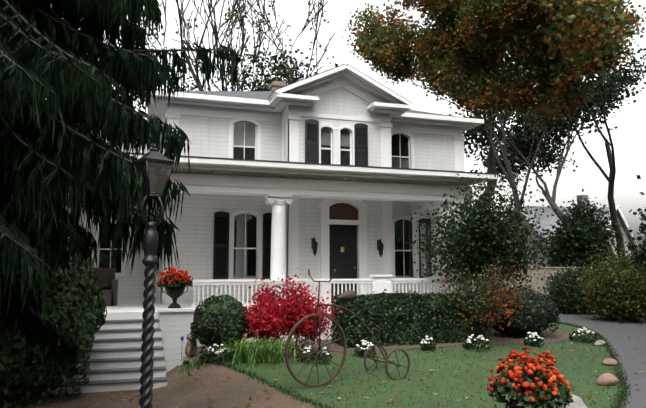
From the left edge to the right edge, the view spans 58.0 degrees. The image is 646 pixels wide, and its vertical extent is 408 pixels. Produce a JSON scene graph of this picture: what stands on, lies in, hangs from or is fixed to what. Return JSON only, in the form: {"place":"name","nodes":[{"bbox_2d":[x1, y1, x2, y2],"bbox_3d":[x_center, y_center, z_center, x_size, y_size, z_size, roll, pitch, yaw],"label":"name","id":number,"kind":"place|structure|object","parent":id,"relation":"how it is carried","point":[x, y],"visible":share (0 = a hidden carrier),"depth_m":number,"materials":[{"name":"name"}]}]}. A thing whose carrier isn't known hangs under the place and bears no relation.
{"place":"outdoors","nodes":[
{"label":"outdoors","id":0,"kind":"place"},
{"bbox_2d":[50,319,166,394],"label":"stair risers","id":1,"kind":"object","parent":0,"point":[118,364],"visible":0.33,"depth_m":11.93,"materials":[{"name":"white wood"}]},
{"bbox_2d":[61,319,166,386],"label":"stair treads","id":2,"kind":"object","parent":1,"relation":"on","point":[122,381],"visible":0.62,"depth_m":11.90,"materials":[{"name":"grey wood"}]},
{"bbox_2d":[0,0,239,378],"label":"spruce tree","id":3,"kind":"object","parent":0,"point":[80,100],"depth_m":5.77,"materials":[{"name":"green plant"}]},
{"bbox_2d":[1,363,319,407],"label":"brick path","id":4,"kind":"structure","parent":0,"point":[213,376],"depth_m":10.20,"materials":[{"name":"brown brick"}]},
{"bbox_2d":[0,239,106,407],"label":"yew shrub","id":5,"kind":"object","parent":4,"relation":"on","point":[88,315],"depth_m":10.18,"materials":[{"name":"green plant"}]},
{"bbox_2d":[12,364,273,407],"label":"fallen leaves","id":6,"kind":"object","parent":4,"relation":"on","point":[164,403],"visible":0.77,"depth_m":9.89,"materials":[{"name":"brown plant"}]},
{"bbox_2d":[132,144,174,407],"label":"lamp post","id":7,"kind":"object","parent":4,"relation":"on","point":[153,158],"visible":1,"depth_m":5.28,"materials":[{"name":"metal"}]},
{"bbox_2d":[168,346,236,385],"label":"daylily clump","id":8,"kind":"object","parent":4,"relation":"on","point":[190,361],"visible":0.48,"depth_m":11.67,"materials":[{"name":"green plant"}]},
{"bbox_2d":[24,330,644,407],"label":"fallen leaves","id":9,"kind":"object","parent":4,"relation":"on","point":[495,405],"visible":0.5,"depth_m":10.69,"materials":[{"name":"orange plant"}]},
{"bbox_2d":[113,24,337,111],"bbox_3d":[-7.562,-3.378,40.398,17.765,19.193,12.710,2,-6,-18],"label":"green tree","id":10,"kind":"object","parent":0,"point":[264,87],"depth_m":38.97,"materials":[{"name":"green plant"}]},
{"bbox_2d":[159,312,332,372],"bbox_3d":[-2.462,3.517,16.349,12.400,1.480,5.880,2,-6,-18],"label":"porch skirt","id":11,"kind":"object","parent":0,"point":[174,327],"visible":0.07,"depth_m":13.03,"materials":[{"name":"white wood"}]},
{"bbox_2d":[99,134,412,277],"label":"window panes","id":12,"kind":"structure","parent":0,"point":[254,224],"depth_m":17.57,"materials":[{"name":"glass"}]},
{"bbox_2d":[125,64,497,174],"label":"house roof","id":13,"kind":"structure","parent":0,"point":[263,95],"depth_m":17.29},
{"bbox_2d":[269,81,287,91],"bbox_3d":[-1.700,-3.787,22.022,0.610,1.620,0.580,2,-6,-18],"label":"house chimney","id":14,"kind":"object","parent":13,"relation":"on","point":[274,85],"visible":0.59,"depth_m":21.84,"materials":[{"name":"brick"}]},
{"bbox_2d":[234,121,408,167],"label":"window blinds","id":15,"kind":"object","parent":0,"point":[249,124],"depth_m":17.57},
{"bbox_2d":[329,203,357,219],"bbox_3d":[0.568,0.225,17.348,1.160,0.520,0.001,2,-6,-18],"label":"transom window","id":16,"kind":"structure","parent":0,"point":[341,211],"depth_m":17.36,"materials":[{"name":"brown glass"}]},
{"bbox_2d":[79,0,645,266],"label":"sky","id":17,"kind":"structure","parent":0,"point":[629,139],"materials":[{"name":"white"}]},
{"bbox_2d":[179,320,635,407],"bbox_3d":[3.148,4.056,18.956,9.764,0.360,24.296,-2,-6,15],"label":"lawn","id":18,"kind":"structure","parent":0,"point":[442,384],"depth_m":11.19,"materials":[{"name":"green plant"}]},
{"bbox_2d":[183,333,196,361],"bbox_3d":[-2.861,3.087,12.657,0.320,0.590,0.431,2,-6,-18],"label":"dog statue","id":19,"kind":"object","parent":18,"relation":"on","point":[190,349],"visible":0.83,"depth_m":12.54,"materials":[{"name":"beige stone"}]},
{"bbox_2d":[195,332,314,367],"bbox_3d":[-1.177,2.966,11.858,1.975,0.540,2.256,-5,-8,41],"label":"daylily clump","id":20,"kind":"object","parent":18,"relation":"on","point":[264,352],"visible":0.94,"depth_m":11.70,"materials":[{"name":"green plant"}]},
{"bbox_2d":[285,269,409,386],"bbox_3d":[0.410,2.254,10.814,2.530,2.083,0.914,4,-7,-33],"label":"tricycle","id":21,"kind":"object","parent":18,"relation":"on","point":[316,350],"visible":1,"depth_m":10.60,"materials":[{"name":"metal"}]},
{"bbox_2d":[191,328,583,363],"bbox_3d":[2.339,3.505,14.640,11.244,0.205,4.139,4,-7,-31],"label":"mulch bed","id":22,"kind":"object","parent":18,"relation":"on","point":[332,346],"visible":0.35,"depth_m":13.89,"materials":[{"name":"soil"}]},
{"bbox_2d":[190,294,251,348],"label":"round shrub","id":23,"kind":"object","parent":22,"relation":"on","point":[216,305],"depth_m":12.19,"materials":[{"name":"green plant"}]},
{"bbox_2d":[240,276,286,342],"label":"burning bush","id":24,"kind":"object","parent":22,"relation":"on","point":[268,293],"depth_m":12.66,"materials":[{"name":"red plant"}]},
{"bbox_2d":[240,292,299,346],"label":"burning bush","id":25,"kind":"object","parent":22,"relation":"on","point":[263,311],"depth_m":12.29,"materials":[{"name":"red plant"}]},
{"bbox_2d":[270,268,328,351],"bbox_3d":[-0.541,2.385,12.738,1.340,1.650,1.433,2,-6,-18],"label":"burning bush","id":26,"kind":"object","parent":22,"relation":"on","point":[299,314],"depth_m":12.53,"materials":[{"name":"red plant"}]},
{"bbox_2d":[291,296,340,350],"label":"burning bush","id":27,"kind":"object","parent":22,"relation":"on","point":[324,313],"depth_m":12.78,"materials":[{"name":"red plant"}]},
{"bbox_2d":[398,169,530,292],"bbox_3d":[3.540,1.353,15.562,3.565,4.296,3.405,2,-6,-18],"label":"small tree","id":28,"kind":"object","parent":22,"relation":"on","point":[448,237],"depth_m":15.19,"materials":[{"name":"green plant"}]},
{"bbox_2d":[431,260,515,338],"bbox_3d":[3.596,2.324,13.803,1.902,1.996,1.916,2,-6,-18],"label":"shrub","id":29,"kind":"object","parent":22,"relation":"on","point":[459,299],"depth_m":13.90,"materials":[{"name":"plant"}]},
{"bbox_2d":[427,167,539,293],"bbox_3d":[4.199,1.317,15.700,2.740,4.402,3.402,2,-6,-18],"label":"small tree","id":30,"kind":"object","parent":22,"relation":"on","point":[486,228],"depth_m":15.15,"materials":[{"name":"green plant"}]},
{"bbox_2d":[454,266,517,336],"bbox_3d":[3.967,2.409,13.998,1.625,1.868,1.867,2,-6,-18],"label":"shrub","id":31,"kind":"object","parent":22,"relation":"on","point":[485,296],"depth_m":14.07,"materials":[{"name":"plant"}]},
{"bbox_2d":[451,256,529,339],"bbox_3d":[4.088,2.284,13.784,2.053,2.074,2.126,2,-6,-18],"label":"shrub","id":32,"kind":"object","parent":22,"relation":"on","point":[496,297],"depth_m":13.64,"materials":[{"name":"plant"}]},
{"bbox_2d":[472,261,534,336],"bbox_3d":[4.281,2.345,14.328,1.707,2.070,1.833,2,-6,-18],"label":"shrub","id":33,"kind":"object","parent":22,"relation":"on","point":[512,296],"depth_m":14.17,"materials":[{"name":"plant"}]},
{"bbox_2d":[477,173,565,334],"bbox_3d":[5.329,1.362,16.022,2.880,4.394,3.027,2,-6,-18],"label":"small tree","id":34,"kind":"object","parent":22,"relation":"on","point":[519,254],"depth_m":15.87,"materials":[{"name":"green plant"}]},
{"bbox_2d":[199,327,599,362],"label":"white flowers","id":35,"kind":"object","parent":18,"relation":"on","point":[476,344],"depth_m":13.06,"materials":[{"name":"white plant"}]},
{"bbox_2d":[487,346,573,407],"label":"flowers","id":36,"kind":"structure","parent":18,"relation":"on","point":[503,395],"depth_m":5.76,"materials":[{"name":"orange plant"}]},
{"bbox_2d":[560,395,586,407],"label":"rock","id":37,"kind":"object","parent":18,"relation":"on","point":[578,402],"visible":0.38,"depth_m":8.48,"materials":[{"name":"white stone"}]},
{"bbox_2d":[594,340,604,345],"bbox_3d":[6.745,3.405,14.209,0.221,0.169,0.274,-6,-8,42],"label":"rock","id":38,"kind":"object","parent":18,"relation":"on","point":[599,342],"visible":0.83,"depth_m":14.15,"materials":[{"name":"white stone"}]},
{"bbox_2d":[596,373,617,385],"bbox_3d":[5.295,3.292,10.832,0.380,0.269,0.309,2,-6,-18],"label":"rock","id":39,"kind":"object","parent":18,"relation":"on","point":[606,379],"visible":0.94,"depth_m":10.74,"materials":[{"name":"stone"}]},
{"bbox_2d":[602,358,616,365],"bbox_3d":[6.165,3.421,12.545,0.342,0.197,0.277,2,-6,-18],"label":"rock","id":40,"kind":"object","parent":18,"relation":"on","point":[609,361],"visible":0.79,"depth_m":12.47,"materials":[{"name":"beige stone"}]},
{"bbox_2d":[179,271,645,401],"bbox_3d":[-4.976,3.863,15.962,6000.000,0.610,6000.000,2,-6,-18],"label":"terrain","id":41,"kind":"structure","parent":0,"point":[180,366],"depth_m":21.47,"materials":[{"name":"green plant"}]},
{"bbox_2d":[116,0,334,90],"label":"bare tree","id":42,"kind":"object","parent":41,"relation":"on","point":[215,32],"depth_m":32.62,"materials":[{"name":"plant"}]},
{"bbox_2d":[167,0,291,90],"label":"bare tree","id":43,"kind":"object","parent":41,"relation":"on","point":[260,35],"depth_m":41.30,"materials":[{"name":"plant"}]},
{"bbox_2d":[63,87,453,302],"bbox_3d":[-4.542,0.405,20.227,17.200,7.900,8.900,2,-6,-18],"label":"house siding","id":44,"kind":"object","parent":41,"relation":"on","point":[208,136],"visible":0.12,"depth_m":17.27,"materials":[{"name":"white wood"}]},
{"bbox_2d":[94,65,483,303],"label":"house trim","id":45,"kind":"structure","parent":44,"relation":"attached to","point":[274,107],"depth_m":17.32,"materials":[{"name":"white wood"}]},
{"bbox_2d":[99,121,412,277],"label":"windows","id":46,"kind":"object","parent":45,"relation":"in","point":[247,157],"visible":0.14,"depth_m":17.52,"materials":[{"name":"glass"}]},
{"bbox_2d":[213,119,431,300],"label":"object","id":47,"kind":"object","parent":44,"relation":"attached to","point":[343,264],"visible":0.77,"depth_m":17.16,"materials":[{"name":"black wood"}]},
{"bbox_2d":[99,154,496,319],"bbox_3d":[-2.456,1.756,16.520,13.400,5.020,5.920,2,-6,-18],"label":"porch","id":48,"kind":"object","parent":41,"relation":"on","point":[282,189],"visible":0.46,"depth_m":14.80,"materials":[{"name":"white wood"}]},
{"bbox_2d":[87,268,117,305],"bbox_3d":[-6.048,2.213,15.633,1.010,1.000,0.900,2,-6,-18],"label":"porch chair","id":49,"kind":"object","parent":48,"relation":"on","point":[107,281],"visible":0.48,"depth_m":15.60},
{"bbox_2d":[156,267,193,307],"bbox_3d":[-3.434,1.933,13.498,0.850,0.940,0.822,2,-6,-18],"label":"urn on pedestal","id":50,"kind":"object","parent":48,"relation":"on","point":[174,293],"depth_m":13.33,"materials":[{"name":"plant"}]},
{"bbox_2d":[330,289,486,347],"bbox_3d":[2.103,2.768,14.248,3.948,1.400,1.443,2,-6,-18],"label":"long hedge","id":51,"kind":"object","parent":41,"relation":"on","point":[379,298],"depth_m":13.70,"materials":[{"name":"green plant"}]},
{"bbox_2d":[466,55,514,227],"bbox_3d":[10.650,-8.382,37.712,11.847,28.578,10.921,2,-6,-18],"label":"bare tree","id":52,"kind":"object","parent":41,"relation":"on","point":[491,162],"visible":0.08,"depth_m":33.13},
{"bbox_2d":[482,284,560,338],"bbox_3d":[5.183,2.861,15.469,2.179,1.462,2.040,2,-6,-18],"label":"round shrub","id":53,"kind":"object","parent":41,"relation":"on","point":[552,308],"depth_m":14.81,"materials":[{"name":"green plant"}]},
{"bbox_2d":[486,265,595,296],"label":"garden wall","id":54,"kind":"structure","parent":41,"relation":"on","point":[539,281],"depth_m":26.02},
{"bbox_2d":[536,263,587,310],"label":"border shrub","id":55,"kind":"object","parent":41,"relation":"on","point":[555,287],"visible":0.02,"depth_m":23.91,"materials":[{"name":"green plant"}]},
{"bbox_2d":[533,267,591,314],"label":"border shrub","id":56,"kind":"object","parent":41,"relation":"on","point":[563,297],"depth_m":22.51,"materials":[{"name":"green plant"}]},
{"bbox_2d":[498,195,634,268],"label":"neighbour house walls","id":57,"kind":"structure","parent":41,"relation":"on","point":[625,237],"depth_m":42.90,"materials":[{"name":"grey paint"}]},
{"bbox_2d":[491,206,638,253],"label":"roof","id":58,"kind":"structure","parent":57,"relation":"on","point":[545,221],"depth_m":43.95,"materials":[{"name":"grey"}]},
{"bbox_2d":[607,205,639,250],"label":"neighbour house bargeboards","id":59,"kind":"object","parent":58,"relation":"attached to","point":[624,220],"visible":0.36,"depth_m":40.43,"materials":[{"name":"white wood"}]},
{"bbox_2d":[544,259,600,313],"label":"border shrub","id":60,"kind":"object","parent":41,"relation":"on","point":[577,274],"depth_m":22.80,"materials":[{"name":"green plant"}]},
{"bbox_2d":[553,269,594,313],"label":"border shrub","id":61,"kind":"object","parent":41,"relation":"on","point":[579,291],"depth_m":22.49,"materials":[{"name":"green plant"}]},
{"bbox_2d":[551,262,601,312],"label":"border shrub","id":62,"kind":"object","parent":41,"relation":"on","point":[574,272],"visible":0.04,"depth_m":23.68,"materials":[{"name":"green plant"}]},
{"bbox_2d":[534,189,629,268],"bbox_3d":[13.050,2.184,30.215,4.463,5.917,5.220,2,-6,-18],"label":"screen tree","id":63,"kind":"object","parent":41,"relation":"on","point":[589,235],"depth_m":29.06,"materials":[{"name":"green plant"}]},
{"bbox_2d":[570,256,636,317],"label":"border shrub","id":64,"kind":"object","parent":41,"relation":"on","point":[631,270],"depth_m":20.53,"materials":[{"name":"green plant"}]},
{"bbox_2d":[573,241,635,278],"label":"border shrub","id":65,"kind":"object","parent":41,"relation":"on","point":[590,261],"depth_m":23.03,"materials":[{"name":"green plant"}]},
{"bbox_2d":[571,257,645,321],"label":"border shrub","id":66,"kind":"object","parent":41,"relation":"on","point":[596,287],"depth_m":19.38,"materials":[{"name":"green plant"}]},
{"bbox_2d":[581,254,643,321],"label":"border shrub","id":67,"kind":"object","parent":41,"relation":"on","point":[612,267],"visible":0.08,"depth_m":20.14,"materials":[{"name":"green plant"}]},
{"bbox_2d":[586,244,644,273],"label":"border shrub","id":68,"kind":"object","parent":41,"relation":"on","point":[611,261],"depth_m":21.30,"materials":[{"name":"green plant"}]},
{"bbox_2d":[595,240,644,272],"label":"border shrub","id":69,"kind":"object","parent":41,"relation":"on","point":[622,260],"depth_m":21.92,"materials":[{"name":"green plant"}]},
{"bbox_2d":[595,261,645,323],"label":"border shrub","id":70,"kind":"object","parent":41,"relation":"on","point":[641,286],"depth_m":18.92,"materials":[{"name":"green plant"}]},
{"bbox_2d":[615,175,645,272],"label":"bush","id":71,"kind":"object","parent":41,"relation":"on","point":[639,238],"visible":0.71,"depth_m":21.44,"materials":[{"name":"green plant"}]},
{"bbox_2d":[624,241,640,258],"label":"border shrub","id":72,"kind":"object","parent":41,"relation":"on","point":[631,250],"visible":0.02,"depth_m":24.11,"materials":[{"name":"green plant"}]},
{"bbox_2d":[623,263,645,319],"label":"border shrub","id":73,"kind":"object","parent":41,"relation":"on","point":[643,264],"visible":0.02,"depth_m":20.31,"materials":[{"name":"green plant"}]},
{"bbox_2d":[341,0,645,266],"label":"tree","id":74,"kind":"object","parent":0,"point":[375,48],"depth_m":29.43,"materials":[{"name":"green plant"}]},
{"bbox_2d":[411,18,645,224],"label":"tree","id":75,"kind":"object","parent":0,"point":[523,142],"depth_m":43.49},
{"bbox_2d":[488,0,644,260],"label":"tree","id":76,"kind":"object","parent":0,"point":[580,53],"depth_m":25.36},
{"bbox_2d":[558,312,645,407],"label":"asphalt drive","id":77,"kind":"structure","parent":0,"point":[632,346],"depth_m":14.53,"materials":[{"name":"grey asphalt"}]}
]}

